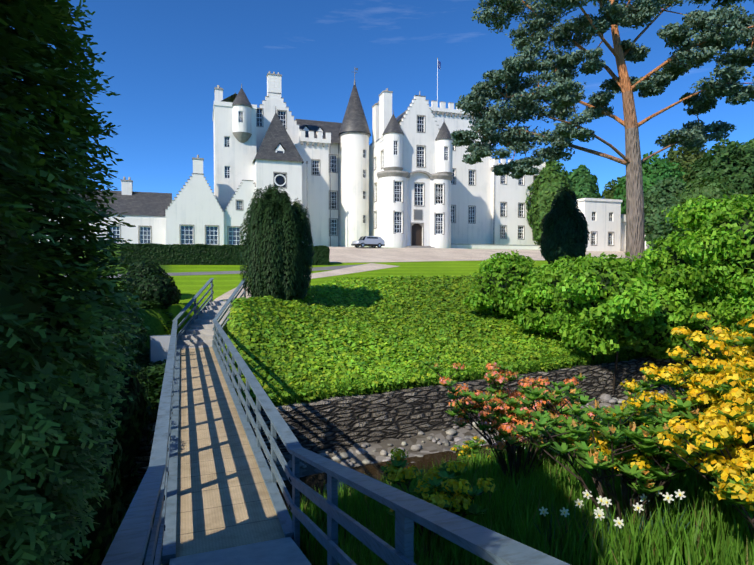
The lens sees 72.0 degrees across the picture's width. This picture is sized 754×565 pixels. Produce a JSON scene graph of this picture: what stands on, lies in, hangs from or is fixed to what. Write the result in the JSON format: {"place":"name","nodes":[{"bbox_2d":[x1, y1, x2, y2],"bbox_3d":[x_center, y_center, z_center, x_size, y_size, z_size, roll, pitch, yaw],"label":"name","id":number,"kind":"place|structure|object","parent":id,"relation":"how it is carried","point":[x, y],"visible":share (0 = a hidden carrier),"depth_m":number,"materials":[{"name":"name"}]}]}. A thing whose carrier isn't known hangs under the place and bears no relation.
{"place":"outdoors","nodes":[
{"label":"outdoors","id":0,"kind":"place"},
{"bbox_2d":[10,0,753,199],"label":"sky","id":1,"kind":"structure","parent":0,"point":[167,59],"materials":[{"name":"blue"}]},
{"bbox_2d":[33,244,732,564],"bbox_3d":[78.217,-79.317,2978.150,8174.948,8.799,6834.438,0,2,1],"label":"terrain","id":2,"kind":"structure","parent":0,"point":[189,286],"depth_m":27.21,"materials":[{"name":"green plant"}]},
{"bbox_2d":[0,0,150,564],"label":"conifer tree","id":3,"kind":"object","parent":2,"relation":"on","point":[52,456],"visible":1,"depth_m":2.17,"materials":[{"name":"green plant"}]},
{"bbox_2d":[41,288,173,564],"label":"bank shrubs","id":4,"kind":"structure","parent":2,"relation":"on","point":[110,515],"depth_m":13.02,"materials":[{"name":"green plant"}]},
{"bbox_2d":[121,261,181,308],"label":"shrubs","id":5,"kind":"object","parent":2,"relation":"on","point":[153,282],"depth_m":22.59,"materials":[{"name":"green plant"}]},
{"bbox_2d":[172,278,245,348],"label":"bridge stairs","id":6,"kind":"structure","parent":2,"relation":"on","point":[197,332],"depth_m":23.41,"materials":[{"name":"paint"}]},
{"bbox_2d":[120,243,329,264],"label":"hedge","id":7,"kind":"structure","parent":2,"relation":"on","point":[185,254],"depth_m":40.48,"materials":[{"name":"green plant"}]},
{"bbox_2d":[239,184,313,299],"bbox_3d":[-5.136,-1.990,26.819,3.767,6.131,3.423,0,2,1],"label":"yew tree","id":8,"kind":"object","parent":2,"relation":"on","point":[276,252],"visible":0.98,"depth_m":25.74,"materials":[{"name":"green plant"}]},
{"bbox_2d":[29,58,545,249],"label":"castle","id":9,"kind":"structure","parent":2,"relation":"on","point":[408,178],"depth_m":70.59,"materials":[{"name":"paint"}]},
{"bbox_2d":[111,437,542,564],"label":"stream","id":10,"kind":"structure","parent":2,"relation":"on","point":[373,469],"depth_m":15.42,"materials":[{"name":"brown"}]},
{"bbox_2d":[101,320,569,564],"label":"footbridge","id":11,"kind":"object","parent":2,"relation":"on","point":[207,492],"visible":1,"depth_m":6.55,"materials":[{"name":"paint"}]},
{"bbox_2d":[65,247,624,300],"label":"forecourt paths","id":12,"kind":"structure","parent":2,"relation":"on","point":[353,254],"depth_m":54.41,"materials":[{"name":"beige gravel"}]},
{"bbox_2d":[351,236,384,247],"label":"car","id":13,"kind":"object","parent":12,"relation":"on","point":[373,241],"visible":0.94,"depth_m":62.60,"materials":[{"name":"silver metal"}]},
{"bbox_2d":[126,387,683,547],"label":"stones","id":14,"kind":"object","parent":2,"relation":"on","point":[605,398],"visible":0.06,"depth_m":17.48,"materials":[{"name":"grey stone"}]},
{"bbox_2d":[121,351,706,487],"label":"drystone wall","id":15,"kind":"structure","parent":2,"relation":"on","point":[338,423],"depth_m":17.80,"materials":[{"name":"grey stone"}]},
{"bbox_2d":[237,348,753,564],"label":"bank grass","id":16,"kind":"structure","parent":2,"relation":"on","point":[545,484],"depth_m":5.09,"materials":[{"name":"green plant"}]},
{"bbox_2d":[381,310,753,564],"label":"flowering shrubs","id":17,"kind":"object","parent":2,"relation":"on","point":[657,437],"visible":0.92,"depth_m":4.65,"materials":[{"name":"green plant"}]},
{"bbox_2d":[450,0,753,261],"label":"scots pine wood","id":18,"kind":"object","parent":2,"relation":"on","point":[563,91],"visible":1,"depth_m":35.47,"materials":[{"name":"green plant"}]},
{"bbox_2d":[539,186,669,265],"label":"conifers","id":19,"kind":"object","parent":2,"relation":"on","point":[564,225],"visible":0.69,"depth_m":45.13,"materials":[{"name":"green plant"}]},
{"bbox_2d":[554,198,656,250],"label":"outbuilding","id":20,"kind":"structure","parent":2,"relation":"on","point":[606,221],"depth_m":74.13,"materials":[{"name":"paint"}]},
{"bbox_2d":[462,194,753,395],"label":"bushes","id":21,"kind":"object","parent":2,"relation":"on","point":[594,305],"visible":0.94,"depth_m":23.57,"materials":[{"name":"green plant"}]},
{"bbox_2d":[525,138,753,249],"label":"trees","id":22,"kind":"object","parent":2,"relation":"on","point":[676,178],"visible":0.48,"depth_m":75.26,"materials":[{"name":"green plant"}]},
{"bbox_2d":[225,272,652,409],"bbox_3d":[15.010,1.316,35.334,52.896,4.419,16.628,-1,2,-29],"label":"ground cover","id":23,"kind":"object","parent":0,"point":[272,315],"depth_m":23.65,"materials":[{"name":"green plant"}]}
]}

